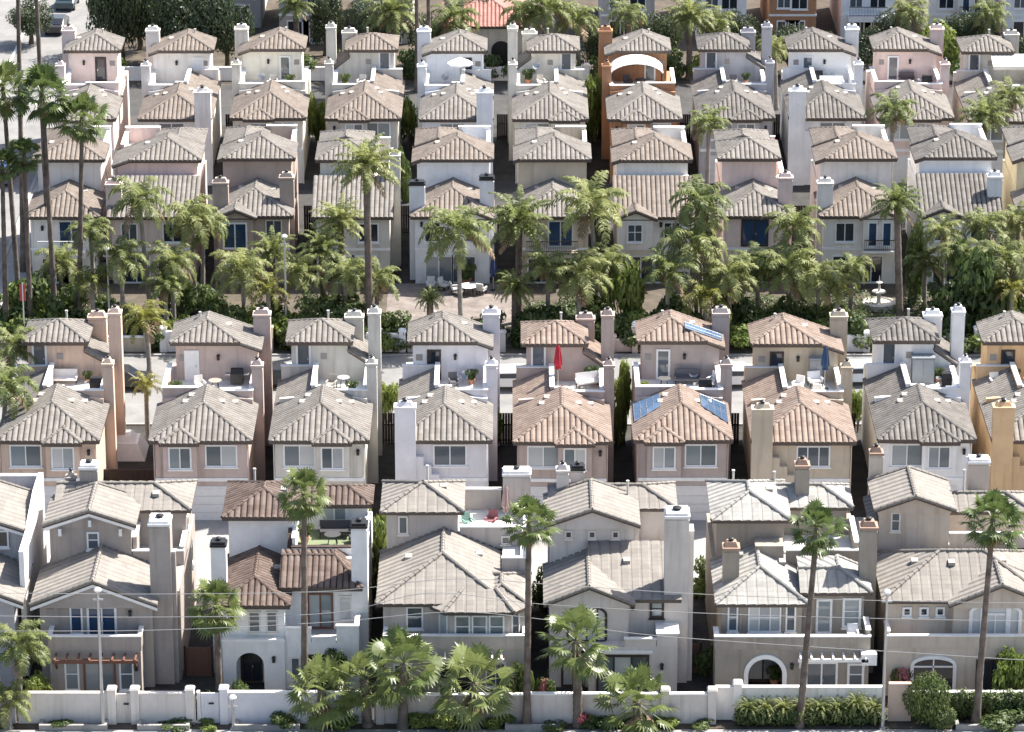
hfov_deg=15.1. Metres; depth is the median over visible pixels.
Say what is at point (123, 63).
shrub
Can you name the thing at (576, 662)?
fan palm
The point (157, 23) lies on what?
leafy tree
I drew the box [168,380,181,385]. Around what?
potted plant
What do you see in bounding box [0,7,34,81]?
road marking
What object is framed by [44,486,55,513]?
garage door
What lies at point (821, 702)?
bird of paradise
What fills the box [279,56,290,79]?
door
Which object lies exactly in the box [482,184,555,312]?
date palm
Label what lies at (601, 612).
window
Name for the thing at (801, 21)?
door
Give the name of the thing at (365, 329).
shrub
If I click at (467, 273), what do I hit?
potted plant
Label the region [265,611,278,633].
window
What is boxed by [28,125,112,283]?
row house
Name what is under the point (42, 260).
door
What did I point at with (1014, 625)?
window
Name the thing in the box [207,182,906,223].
alley
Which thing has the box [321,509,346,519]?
door
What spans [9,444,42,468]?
window
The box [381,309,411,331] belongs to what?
shrub
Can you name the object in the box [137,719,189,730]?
planter edge
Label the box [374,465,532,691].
front house
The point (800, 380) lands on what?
garden chair
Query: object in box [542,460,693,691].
front house
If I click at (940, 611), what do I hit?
window
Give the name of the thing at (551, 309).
shrub
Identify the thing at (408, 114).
shrub
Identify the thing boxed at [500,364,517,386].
parked car
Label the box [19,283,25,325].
flag
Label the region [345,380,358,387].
potted plant
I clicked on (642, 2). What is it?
window
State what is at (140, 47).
leafy tree
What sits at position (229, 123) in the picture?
side fence
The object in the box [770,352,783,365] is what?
door
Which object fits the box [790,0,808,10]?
window
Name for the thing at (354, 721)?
shrub
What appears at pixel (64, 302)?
shrub
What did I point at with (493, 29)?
bungalow
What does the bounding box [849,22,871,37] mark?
door
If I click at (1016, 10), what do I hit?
row house
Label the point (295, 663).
window
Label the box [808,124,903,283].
row house
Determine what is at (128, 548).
front house
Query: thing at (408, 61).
shrub
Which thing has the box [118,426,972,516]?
paved path
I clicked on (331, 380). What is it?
garden chair
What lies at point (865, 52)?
leafy tree
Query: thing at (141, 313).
feather palm
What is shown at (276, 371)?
parked car
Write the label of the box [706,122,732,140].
window
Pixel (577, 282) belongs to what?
feather palm
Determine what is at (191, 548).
window
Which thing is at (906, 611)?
window
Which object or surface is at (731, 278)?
feather palm
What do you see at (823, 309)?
shrub
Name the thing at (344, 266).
feather palm
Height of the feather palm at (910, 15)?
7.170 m
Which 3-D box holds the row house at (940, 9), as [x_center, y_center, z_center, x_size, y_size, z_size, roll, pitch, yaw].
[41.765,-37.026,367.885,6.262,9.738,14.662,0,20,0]
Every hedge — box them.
[732,705,887,726]
[949,687,1023,718]
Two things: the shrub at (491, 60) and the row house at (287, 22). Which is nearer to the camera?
the shrub at (491, 60)
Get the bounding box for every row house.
[0,304,125,513]
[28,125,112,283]
[54,23,129,175]
[105,126,208,283]
[137,23,221,184]
[147,305,272,519]
[212,124,298,283]
[226,0,267,27]
[229,22,310,183]
[268,304,382,483]
[279,0,338,43]
[311,129,400,283]
[324,20,404,149]
[355,0,414,43]
[394,305,499,486]
[409,125,494,283]
[417,24,493,173]
[507,21,589,183]
[512,306,614,519]
[513,125,591,283]
[598,0,654,36]
[598,24,683,183]
[610,126,695,283]
[630,304,733,519]
[690,20,775,182]
[692,0,746,34]
[712,128,793,283]
[741,307,856,512]
[760,0,816,37]
[780,22,866,184]
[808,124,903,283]
[829,0,894,37]
[861,302,976,489]
[864,22,954,182]
[905,123,1003,283]
[913,0,984,37]
[951,28,1023,172]
[969,310,1023,490]
[989,0,1023,36]
[1001,125,1023,283]
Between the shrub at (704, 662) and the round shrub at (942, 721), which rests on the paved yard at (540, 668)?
the shrub at (704, 662)
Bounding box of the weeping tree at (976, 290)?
[939,235,1009,335]
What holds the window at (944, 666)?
in the front house at (924, 553)
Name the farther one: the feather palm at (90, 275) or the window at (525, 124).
the window at (525, 124)
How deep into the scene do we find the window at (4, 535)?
230.31 m
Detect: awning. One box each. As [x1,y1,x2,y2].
[611,54,662,81]
[991,54,1023,69]
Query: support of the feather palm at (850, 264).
on the garden ground at (136, 294)
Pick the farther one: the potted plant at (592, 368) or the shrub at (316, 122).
the shrub at (316, 122)
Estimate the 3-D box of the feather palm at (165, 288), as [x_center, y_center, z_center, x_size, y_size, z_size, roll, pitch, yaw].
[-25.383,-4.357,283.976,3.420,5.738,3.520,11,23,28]
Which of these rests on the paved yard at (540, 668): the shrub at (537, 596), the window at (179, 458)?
the shrub at (537, 596)
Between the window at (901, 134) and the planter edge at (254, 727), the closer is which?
the planter edge at (254, 727)
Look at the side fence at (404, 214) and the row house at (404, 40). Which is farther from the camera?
the row house at (404, 40)
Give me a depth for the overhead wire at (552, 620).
221.75 m
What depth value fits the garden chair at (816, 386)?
257.66 m
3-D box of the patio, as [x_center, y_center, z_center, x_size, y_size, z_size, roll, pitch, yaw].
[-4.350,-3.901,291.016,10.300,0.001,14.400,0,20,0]
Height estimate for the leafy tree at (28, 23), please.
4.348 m
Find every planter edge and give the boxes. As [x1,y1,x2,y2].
[39,719,107,730]
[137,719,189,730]
[234,719,299,730]
[505,719,559,730]
[954,719,1023,730]
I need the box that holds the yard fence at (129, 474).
[103,469,155,480]
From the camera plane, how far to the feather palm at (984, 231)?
288.18 m
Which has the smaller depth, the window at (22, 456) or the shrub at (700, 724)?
the shrub at (700, 724)
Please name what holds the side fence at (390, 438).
on the paved path at (623, 469)
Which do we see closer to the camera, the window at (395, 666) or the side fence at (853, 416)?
the window at (395, 666)
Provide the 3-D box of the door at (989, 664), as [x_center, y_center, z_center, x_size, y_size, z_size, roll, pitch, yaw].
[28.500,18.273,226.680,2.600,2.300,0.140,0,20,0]
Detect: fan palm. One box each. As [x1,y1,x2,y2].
[0,59,33,291]
[0,148,19,321]
[2,136,43,316]
[11,61,73,304]
[16,0,25,271]
[35,0,45,206]
[51,91,109,318]
[184,577,247,691]
[276,466,333,689]
[285,651,356,731]
[328,649,395,727]
[362,623,447,729]
[414,0,418,91]
[426,0,430,27]
[430,641,518,731]
[500,494,562,723]
[532,602,619,727]
[591,659,676,731]
[786,498,850,728]
[957,488,1023,723]
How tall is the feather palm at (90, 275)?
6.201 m
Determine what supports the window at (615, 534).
in the front house at (633, 537)
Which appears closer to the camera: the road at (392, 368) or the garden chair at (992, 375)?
the garden chair at (992, 375)
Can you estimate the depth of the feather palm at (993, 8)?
351.60 m
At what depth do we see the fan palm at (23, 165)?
280.92 m
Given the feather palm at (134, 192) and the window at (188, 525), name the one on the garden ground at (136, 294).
the feather palm at (134, 192)
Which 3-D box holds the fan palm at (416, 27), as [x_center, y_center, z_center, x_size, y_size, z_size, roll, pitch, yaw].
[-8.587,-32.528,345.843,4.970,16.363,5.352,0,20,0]
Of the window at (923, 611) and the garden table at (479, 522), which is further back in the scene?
the garden table at (479, 522)
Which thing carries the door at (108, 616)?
in the front house at (128, 548)
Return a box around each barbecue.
[84,376,102,387]
[225,368,248,382]
[693,378,716,387]
[814,70,826,79]
[917,74,935,82]
[936,372,958,386]
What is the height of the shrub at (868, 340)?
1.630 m
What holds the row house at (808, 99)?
on the paved path at (503, 168)
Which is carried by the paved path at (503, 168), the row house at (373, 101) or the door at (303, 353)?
the row house at (373, 101)
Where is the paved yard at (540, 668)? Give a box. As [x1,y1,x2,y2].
[0,590,1023,722]
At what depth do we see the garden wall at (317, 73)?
351.49 m
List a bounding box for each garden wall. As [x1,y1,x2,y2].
[0,331,151,351]
[0,693,15,722]
[17,685,195,724]
[121,66,231,80]
[159,325,175,351]
[197,684,371,724]
[271,324,273,351]
[308,66,324,80]
[374,691,523,724]
[381,328,405,351]
[407,329,505,351]
[483,62,589,80]
[531,686,717,724]
[614,333,639,351]
[716,679,885,720]
[847,329,869,351]
[863,62,958,80]
[887,682,911,720]
[913,690,1022,714]
[973,325,979,351]
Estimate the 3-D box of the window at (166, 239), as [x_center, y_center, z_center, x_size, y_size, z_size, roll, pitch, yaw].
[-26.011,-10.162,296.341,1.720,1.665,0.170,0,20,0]
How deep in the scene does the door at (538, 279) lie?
297.60 m
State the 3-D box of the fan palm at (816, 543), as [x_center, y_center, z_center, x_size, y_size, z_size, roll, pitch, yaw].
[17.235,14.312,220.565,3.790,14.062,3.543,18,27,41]
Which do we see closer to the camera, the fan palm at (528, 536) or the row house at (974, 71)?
the fan palm at (528, 536)
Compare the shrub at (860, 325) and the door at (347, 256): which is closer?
the shrub at (860, 325)
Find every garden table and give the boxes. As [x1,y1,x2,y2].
[208,378,221,387]
[324,531,340,544]
[338,375,348,387]
[462,283,476,295]
[470,520,489,524]
[635,78,646,81]
[658,376,670,384]
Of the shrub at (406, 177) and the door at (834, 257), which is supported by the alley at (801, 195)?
the shrub at (406, 177)
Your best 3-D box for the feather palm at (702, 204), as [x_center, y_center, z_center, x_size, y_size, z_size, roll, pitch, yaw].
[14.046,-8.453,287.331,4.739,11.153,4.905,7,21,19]
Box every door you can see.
[32,346,46,363]
[41,259,69,283]
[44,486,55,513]
[58,220,84,247]
[63,259,84,283]
[83,659,116,692]
[86,608,116,633]
[95,57,106,81]
[123,255,150,283]
[157,255,181,275]
[184,350,199,379]
[192,57,203,68]
[192,486,226,519]
[222,222,247,248]
[228,255,256,283]
[232,4,249,21]
[240,653,262,681]
[252,255,276,283]
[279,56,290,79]
[287,20,310,43]
[296,346,310,363]
[302,20,321,43]
[307,593,333,628]
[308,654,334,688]
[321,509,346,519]
[326,255,354,283]
[352,255,376,283]
[379,53,389,67]
[424,255,452,283]
[427,350,440,379]
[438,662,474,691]
[453,255,476,283]
[464,58,471,68]
[490,39,507,65]
[527,259,555,283]
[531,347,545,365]
[531,486,546,519]
[547,220,573,246]
[560,54,571,68]
[561,651,584,686]
[596,655,648,691]
[609,20,631,36]
[623,22,643,34]
[627,255,654,283]
[644,57,655,81]
[652,255,676,283]
[656,349,669,379]
[676,486,709,519]
[705,52,716,67]
[709,156,716,182]
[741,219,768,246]
[748,659,777,680]
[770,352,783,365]
[776,20,799,37]
[785,20,804,29]
[802,56,812,67]
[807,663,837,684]
[815,599,832,633]
[831,255,859,283]
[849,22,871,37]
[859,255,883,283]
[863,22,883,34]
[881,344,896,362]
[887,56,898,79]
[893,155,909,182]
[931,255,956,283]
[968,55,980,69]
[975,659,1015,689]
[991,156,1002,172]
[1001,350,1014,366]
[1012,20,1023,36]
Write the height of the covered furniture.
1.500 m
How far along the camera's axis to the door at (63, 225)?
296.30 m
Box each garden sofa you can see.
[318,520,350,538]
[575,371,598,389]
[820,76,843,82]
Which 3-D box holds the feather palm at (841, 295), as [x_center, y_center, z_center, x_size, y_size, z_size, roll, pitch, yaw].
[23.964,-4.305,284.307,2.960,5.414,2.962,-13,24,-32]
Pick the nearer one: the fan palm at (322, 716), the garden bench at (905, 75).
the fan palm at (322, 716)
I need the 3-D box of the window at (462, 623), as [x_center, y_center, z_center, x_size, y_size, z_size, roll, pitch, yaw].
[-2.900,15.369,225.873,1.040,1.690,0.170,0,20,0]
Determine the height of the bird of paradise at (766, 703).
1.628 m
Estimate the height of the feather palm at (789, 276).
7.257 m
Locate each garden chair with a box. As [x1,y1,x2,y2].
[194,374,206,385]
[269,74,277,79]
[325,374,337,387]
[356,74,365,82]
[426,276,434,290]
[437,276,449,290]
[448,372,458,387]
[449,281,457,294]
[461,511,475,524]
[476,283,486,294]
[484,509,497,522]
[536,74,545,83]
[623,74,632,83]
[706,370,715,386]
[729,74,737,80]
[791,374,804,385]
[807,370,823,387]
[812,383,824,389]
[846,623,858,633]
[989,372,997,382]
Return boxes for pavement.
[0,178,38,307]
[0,729,1023,731]
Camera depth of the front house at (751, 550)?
227.65 m
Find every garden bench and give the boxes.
[53,369,77,384]
[674,369,700,384]
[898,71,914,80]
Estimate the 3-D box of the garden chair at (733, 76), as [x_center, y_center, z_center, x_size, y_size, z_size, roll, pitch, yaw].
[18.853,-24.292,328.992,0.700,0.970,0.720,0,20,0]
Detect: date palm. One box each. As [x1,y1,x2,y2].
[247,225,296,302]
[276,0,317,32]
[295,223,351,317]
[308,192,363,294]
[329,132,404,327]
[357,0,421,67]
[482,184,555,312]
[658,0,719,79]
[871,177,926,316]
[955,88,1019,138]
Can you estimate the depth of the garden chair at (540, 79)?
329.09 m
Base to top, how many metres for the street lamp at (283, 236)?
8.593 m
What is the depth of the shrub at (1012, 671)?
224.80 m
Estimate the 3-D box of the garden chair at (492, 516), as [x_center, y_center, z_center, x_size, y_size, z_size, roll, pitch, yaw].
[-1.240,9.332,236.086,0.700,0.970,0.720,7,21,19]
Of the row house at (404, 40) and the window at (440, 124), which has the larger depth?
the row house at (404, 40)
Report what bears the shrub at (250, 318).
on the garden ground at (136, 294)
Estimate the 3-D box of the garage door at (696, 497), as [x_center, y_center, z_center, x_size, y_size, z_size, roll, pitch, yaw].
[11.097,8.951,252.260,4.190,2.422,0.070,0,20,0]
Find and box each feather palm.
[0,326,36,396]
[0,357,39,469]
[0,619,50,720]
[0,678,32,730]
[34,243,83,295]
[64,214,114,299]
[68,264,114,309]
[87,234,150,334]
[107,175,173,324]
[120,299,172,372]
[128,371,161,443]
[139,265,187,321]
[147,239,201,321]
[161,193,220,314]
[180,210,229,295]
[209,247,272,309]
[246,272,290,309]
[271,252,326,311]
[321,254,364,304]
[350,256,400,308]
[418,204,495,315]
[431,0,481,36]
[500,0,543,33]
[519,244,577,314]
[520,0,576,33]
[540,246,612,314]
[545,170,629,295]
[553,0,602,65]
[585,241,634,306]
[606,0,647,33]
[639,247,700,310]
[655,214,727,311]
[668,174,734,316]
[676,272,736,322]
[685,103,730,196]
[697,252,759,313]
[700,5,738,33]
[724,241,785,309]
[748,238,826,308]
[756,35,787,109]
[761,203,825,305]
[790,255,844,318]
[819,271,857,308]
[833,252,874,313]
[863,89,919,186]
[887,0,930,30]
[902,244,946,309]
[921,211,967,285]
[937,237,985,291]
[960,206,1009,258]
[969,0,1012,34]
[971,230,1023,286]
[983,76,1023,158]
[989,274,1023,310]
[990,199,1023,258]
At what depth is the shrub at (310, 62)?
351.45 m
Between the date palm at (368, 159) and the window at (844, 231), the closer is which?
the date palm at (368, 159)
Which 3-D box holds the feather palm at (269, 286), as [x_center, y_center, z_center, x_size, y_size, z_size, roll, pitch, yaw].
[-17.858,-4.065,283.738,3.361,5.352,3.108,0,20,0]
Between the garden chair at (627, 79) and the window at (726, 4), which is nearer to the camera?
the garden chair at (627, 79)
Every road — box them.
[0,0,95,262]
[0,356,980,422]
[129,85,952,125]
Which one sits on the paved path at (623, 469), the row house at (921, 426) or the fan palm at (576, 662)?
the row house at (921, 426)
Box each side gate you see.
[183,644,213,676]
[692,641,701,671]
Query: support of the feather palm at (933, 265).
on the garden ground at (136, 294)
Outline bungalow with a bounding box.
[440,0,525,65]
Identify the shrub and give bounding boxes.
[0,276,50,330]
[0,311,25,347]
[1,271,57,318]
[2,310,70,334]
[25,670,53,690]
[40,280,95,318]
[46,719,73,727]
[95,292,130,333]
[121,58,128,65]
[149,322,164,349]
[156,717,194,731]
[157,279,198,311]
[162,314,189,329]
[176,276,227,317]
[195,689,219,709]
[198,306,220,313]
[199,718,217,731]
[200,299,248,321]
[231,679,248,689]
[236,305,282,337]
[253,295,299,332]
[269,711,300,728]
[273,309,319,342]
[273,317,296,349]
[294,289,365,325]
[304,54,317,69]
[308,90,325,147]
[315,648,347,689]
[326,290,365,323]
[332,715,358,730]
[364,322,367,336]
[369,509,386,570]
[372,542,383,611]
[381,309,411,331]
[381,324,412,351]
[381,332,394,351]
[382,381,398,412]
[397,49,414,78]
[397,143,411,202]
[401,94,417,148]
[408,712,455,729]
[437,714,461,731]
[471,309,510,337]
[483,54,501,77]
[483,714,516,729]
[497,407,502,443]
[501,63,507,77]
[505,660,534,691]
[508,309,549,347]
[513,303,567,329]
[531,565,547,611]
[535,676,555,691]
[541,719,566,731]
[547,315,575,320]
[575,292,609,326]
[577,712,597,728]
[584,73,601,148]
[587,53,598,76]
[594,715,624,730]
[595,312,627,341]
[599,258,645,313]
[614,325,640,350]
[614,357,631,445]
[619,308,650,330]
[649,291,683,315]
[653,715,680,727]
[656,304,699,318]
[667,48,686,77]
[688,52,699,75]
[691,310,703,320]
[691,718,715,729]
[692,647,712,676]
[693,555,705,579]
[693,577,705,599]
[707,292,755,323]
[729,313,761,347]
[729,320,749,348]
[742,304,793,323]
[749,302,781,321]
[777,289,815,321]
[810,300,851,319]
[812,314,829,327]
[847,314,867,334]
[848,309,868,328]
[852,334,871,349]
[852,388,862,432]
[889,666,913,681]
[901,670,951,727]
[921,278,955,328]
[928,705,957,730]
[942,328,976,353]
[943,50,959,75]
[943,309,981,336]
[958,281,1014,311]
[965,320,980,352]
[978,708,1023,731]
[991,645,1023,689]
[1003,275,1023,312]
[1015,307,1023,313]
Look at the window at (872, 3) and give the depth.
362.24 m
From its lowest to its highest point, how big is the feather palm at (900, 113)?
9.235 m
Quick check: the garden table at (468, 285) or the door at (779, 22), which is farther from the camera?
the door at (779, 22)
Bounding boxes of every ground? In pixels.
[0,0,998,385]
[25,284,1023,353]
[124,44,959,82]
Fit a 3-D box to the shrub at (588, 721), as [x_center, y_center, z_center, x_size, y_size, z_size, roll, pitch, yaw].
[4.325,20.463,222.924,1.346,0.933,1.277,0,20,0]
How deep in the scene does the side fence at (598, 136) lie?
333.71 m
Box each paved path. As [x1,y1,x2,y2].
[31,224,1014,283]
[117,126,786,181]
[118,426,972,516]
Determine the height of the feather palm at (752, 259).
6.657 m
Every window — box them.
[0,530,9,549]
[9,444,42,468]
[51,447,75,470]
[64,664,80,690]
[69,608,82,633]
[86,532,99,551]
[119,664,133,692]
[120,223,137,242]
[158,122,184,127]
[162,223,183,243]
[168,447,192,470]
[187,513,190,532]
[190,540,194,569]
[204,445,238,468]
[247,611,261,633]
[250,123,267,126]
[265,220,281,240]
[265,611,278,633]
[272,121,294,123]
[283,444,315,468]
[290,657,300,681]
[320,447,344,470]
[338,595,352,622]
[345,123,362,129]
[357,223,379,243]
[368,122,390,141]
[392,664,411,689]
[397,516,408,535]
[405,607,423,630]
[423,221,440,243]
[432,444,467,467]
[439,123,465,127]
[439,614,447,633]
[454,616,469,633]
[463,227,478,243]
[472,616,486,633]
[484,662,505,689]
[489,616,503,633]
[500,536,510,545]
[511,613,519,633]
[524,123,549,126]
[527,446,557,469]
[563,448,586,471]
[564,531,572,540]
[567,608,606,642]
[587,531,596,540]
[608,0,622,9]
[611,531,619,540]
[626,224,642,243]
[627,124,645,127]
[629,0,645,10]
[649,603,664,619]
[650,123,670,127]
[651,446,675,470]
[663,222,679,243]
[684,444,717,467]
[705,0,718,9]
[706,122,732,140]
[720,0,737,10]
[726,608,738,633]
[737,123,754,128]
[747,608,781,633]
[776,0,790,9]
[784,608,796,633]
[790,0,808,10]
[796,446,830,468]
[819,122,845,126]
[834,222,854,243]
[841,598,861,629]
[847,663,863,684]
[848,0,863,8]
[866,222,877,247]
[869,0,886,9]
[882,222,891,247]
[887,122,910,140]
[889,444,921,467]
[889,513,900,533]
[901,607,912,618]
[910,655,956,689]
[916,123,933,124]
[918,607,929,618]
[926,446,950,470]
[933,222,948,242]
[934,607,945,618]
[937,0,954,9]
[962,0,969,13]
[968,608,1021,633]
[969,224,982,241]
[974,0,981,13]
[987,123,1003,141]
[1012,0,1023,9]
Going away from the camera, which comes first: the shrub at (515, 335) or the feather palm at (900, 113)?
the shrub at (515, 335)
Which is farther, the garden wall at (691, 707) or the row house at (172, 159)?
the row house at (172, 159)
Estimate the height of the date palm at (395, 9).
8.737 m
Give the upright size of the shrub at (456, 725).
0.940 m
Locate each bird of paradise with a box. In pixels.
[731,696,761,721]
[754,695,780,724]
[770,696,795,721]
[789,695,817,719]
[806,696,832,721]
[824,696,852,722]
[840,691,870,717]
[861,695,886,723]
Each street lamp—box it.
[93,587,104,723]
[103,247,110,332]
[228,694,237,729]
[280,234,288,320]
[879,589,891,729]
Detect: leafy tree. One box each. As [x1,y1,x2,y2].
[5,0,54,44]
[85,0,159,61]
[104,0,143,49]
[132,0,197,38]
[142,0,239,46]
[207,0,256,65]
[309,0,345,55]
[345,0,404,38]
[399,11,452,50]
[576,26,620,63]
[638,10,684,49]
[719,7,760,49]
[772,23,803,65]
[858,34,872,69]
[859,11,912,42]
[918,18,959,59]
[944,10,998,50]
[999,34,1023,53]
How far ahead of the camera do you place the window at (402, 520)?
232.60 m
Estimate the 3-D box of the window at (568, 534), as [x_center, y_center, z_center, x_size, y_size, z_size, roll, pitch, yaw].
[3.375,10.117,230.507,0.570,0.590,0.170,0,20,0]
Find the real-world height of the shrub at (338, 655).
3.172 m
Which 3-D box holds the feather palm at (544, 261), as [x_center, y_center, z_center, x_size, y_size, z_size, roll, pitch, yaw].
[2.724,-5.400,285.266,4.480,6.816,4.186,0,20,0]
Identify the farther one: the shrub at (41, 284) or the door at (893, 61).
the door at (893, 61)
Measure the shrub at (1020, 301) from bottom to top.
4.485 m
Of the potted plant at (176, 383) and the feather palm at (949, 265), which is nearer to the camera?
the potted plant at (176, 383)
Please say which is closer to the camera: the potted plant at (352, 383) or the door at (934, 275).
the potted plant at (352, 383)
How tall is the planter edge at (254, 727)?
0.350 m
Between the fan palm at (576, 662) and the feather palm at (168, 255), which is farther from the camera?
the feather palm at (168, 255)
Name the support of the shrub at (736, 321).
on the garden ground at (136, 294)
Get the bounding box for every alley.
[46,517,865,589]
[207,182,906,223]
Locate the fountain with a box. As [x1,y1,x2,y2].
[862,276,894,311]
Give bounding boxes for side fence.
[225,114,232,126]
[304,206,315,232]
[382,413,394,444]
[401,206,409,232]
[408,116,416,139]
[497,114,507,139]
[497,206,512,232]
[500,413,512,444]
[587,114,601,139]
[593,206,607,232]
[614,416,624,444]
[679,114,690,139]
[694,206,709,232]
[731,413,738,444]
[773,114,779,139]
[792,206,806,231]
[851,413,855,429]
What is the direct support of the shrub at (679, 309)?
on the garden ground at (136, 294)
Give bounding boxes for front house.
[0,472,46,686]
[29,459,197,692]
[210,468,374,689]
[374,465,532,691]
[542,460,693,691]
[705,455,878,685]
[863,443,1023,695]
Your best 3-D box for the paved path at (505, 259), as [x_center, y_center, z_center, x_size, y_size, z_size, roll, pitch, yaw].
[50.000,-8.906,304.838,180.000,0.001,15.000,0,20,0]
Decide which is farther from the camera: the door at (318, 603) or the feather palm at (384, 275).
the feather palm at (384, 275)
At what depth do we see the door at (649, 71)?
330.30 m
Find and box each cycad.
[414,284,444,314]
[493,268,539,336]
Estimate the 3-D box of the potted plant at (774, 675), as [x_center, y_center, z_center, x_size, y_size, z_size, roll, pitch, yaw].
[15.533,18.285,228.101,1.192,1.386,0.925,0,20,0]
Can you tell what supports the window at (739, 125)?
in the row house at (724, 56)
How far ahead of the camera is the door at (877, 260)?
297.39 m
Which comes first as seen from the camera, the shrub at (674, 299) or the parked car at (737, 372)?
the parked car at (737, 372)
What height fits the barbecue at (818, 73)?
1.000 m
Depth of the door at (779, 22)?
362.85 m
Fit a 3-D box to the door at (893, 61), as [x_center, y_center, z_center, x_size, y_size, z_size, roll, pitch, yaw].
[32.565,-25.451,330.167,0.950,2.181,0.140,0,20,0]
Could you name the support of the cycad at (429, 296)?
on the patio
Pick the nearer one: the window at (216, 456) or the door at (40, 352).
the window at (216, 456)
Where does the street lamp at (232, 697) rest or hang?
on the planting bed
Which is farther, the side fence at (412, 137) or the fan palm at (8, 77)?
the side fence at (412, 137)
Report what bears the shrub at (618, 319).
on the garden ground at (136, 294)
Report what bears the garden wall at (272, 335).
on the garden ground at (136, 294)
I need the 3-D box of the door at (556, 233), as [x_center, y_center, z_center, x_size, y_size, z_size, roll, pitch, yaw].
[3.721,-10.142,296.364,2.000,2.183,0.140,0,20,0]
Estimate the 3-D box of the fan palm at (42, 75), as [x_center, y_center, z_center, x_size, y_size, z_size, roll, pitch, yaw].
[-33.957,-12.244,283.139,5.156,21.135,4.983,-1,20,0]
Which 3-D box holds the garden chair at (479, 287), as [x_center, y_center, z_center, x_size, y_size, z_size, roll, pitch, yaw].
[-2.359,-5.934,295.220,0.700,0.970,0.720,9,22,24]
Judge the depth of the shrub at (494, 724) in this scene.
222.81 m
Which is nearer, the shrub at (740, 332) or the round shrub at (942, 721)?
the round shrub at (942, 721)
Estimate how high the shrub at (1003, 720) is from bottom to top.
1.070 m
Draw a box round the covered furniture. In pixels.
[117,430,148,460]
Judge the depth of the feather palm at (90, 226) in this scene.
289.73 m
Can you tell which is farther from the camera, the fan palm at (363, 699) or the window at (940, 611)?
the window at (940, 611)
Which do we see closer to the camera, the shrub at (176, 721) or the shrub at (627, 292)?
the shrub at (176, 721)
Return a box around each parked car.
[45,14,68,33]
[55,0,79,9]
[124,364,152,390]
[272,362,285,383]
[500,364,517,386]
[732,362,745,384]
[850,359,871,381]
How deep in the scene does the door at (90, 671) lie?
226.35 m
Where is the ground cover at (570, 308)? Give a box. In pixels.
[57,287,945,350]
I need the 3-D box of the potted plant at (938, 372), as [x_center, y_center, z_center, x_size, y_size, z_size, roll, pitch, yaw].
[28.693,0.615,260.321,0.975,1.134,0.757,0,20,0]
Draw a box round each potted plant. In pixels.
[82,371,92,380]
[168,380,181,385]
[284,74,295,79]
[297,522,314,543]
[339,73,350,82]
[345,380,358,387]
[456,263,476,282]
[465,369,478,384]
[496,269,512,288]
[522,69,535,83]
[584,365,599,371]
[741,73,750,82]
[765,665,781,684]
[934,367,944,381]
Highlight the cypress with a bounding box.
[905,210,925,303]
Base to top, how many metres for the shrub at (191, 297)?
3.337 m
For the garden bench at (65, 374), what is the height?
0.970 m
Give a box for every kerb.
[0,25,94,272]
[18,354,980,425]
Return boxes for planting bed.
[0,723,1023,728]
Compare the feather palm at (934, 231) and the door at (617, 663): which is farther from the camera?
the feather palm at (934, 231)
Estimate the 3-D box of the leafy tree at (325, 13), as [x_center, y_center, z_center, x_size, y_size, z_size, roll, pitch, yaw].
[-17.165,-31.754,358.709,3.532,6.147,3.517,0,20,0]
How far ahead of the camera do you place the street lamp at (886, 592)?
221.40 m
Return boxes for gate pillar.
[631,321,637,353]
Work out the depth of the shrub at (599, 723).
222.62 m
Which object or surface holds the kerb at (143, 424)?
on the road at (392, 368)
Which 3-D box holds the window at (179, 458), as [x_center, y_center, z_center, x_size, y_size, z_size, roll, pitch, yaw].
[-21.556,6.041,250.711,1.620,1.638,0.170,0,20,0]
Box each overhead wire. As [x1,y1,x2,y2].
[19,593,1008,620]
[20,579,1007,602]
[115,612,1020,659]
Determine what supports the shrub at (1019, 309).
on the garden ground at (136, 294)
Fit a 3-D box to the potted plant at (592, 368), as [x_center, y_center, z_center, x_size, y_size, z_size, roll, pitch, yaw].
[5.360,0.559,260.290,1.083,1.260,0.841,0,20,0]
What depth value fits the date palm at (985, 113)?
312.58 m
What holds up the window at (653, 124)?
in the row house at (652, 100)
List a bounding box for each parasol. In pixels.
[447,57,472,67]
[490,257,496,290]
[501,485,510,524]
[554,345,561,372]
[821,346,829,389]
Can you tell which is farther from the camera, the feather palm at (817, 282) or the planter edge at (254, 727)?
the feather palm at (817, 282)
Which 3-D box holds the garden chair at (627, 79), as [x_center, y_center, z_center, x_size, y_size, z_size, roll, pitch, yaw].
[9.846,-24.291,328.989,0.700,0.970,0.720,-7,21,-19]
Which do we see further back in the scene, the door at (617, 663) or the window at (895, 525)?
the window at (895, 525)
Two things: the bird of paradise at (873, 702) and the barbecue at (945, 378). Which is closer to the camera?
the bird of paradise at (873, 702)
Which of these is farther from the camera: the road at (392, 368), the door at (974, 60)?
the door at (974, 60)
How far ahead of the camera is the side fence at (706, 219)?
309.11 m
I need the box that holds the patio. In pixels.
[386,283,519,345]
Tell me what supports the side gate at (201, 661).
on the paved yard at (540, 668)
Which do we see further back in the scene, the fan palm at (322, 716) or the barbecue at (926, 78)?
the barbecue at (926, 78)
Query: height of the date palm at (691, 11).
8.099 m
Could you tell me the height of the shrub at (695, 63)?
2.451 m

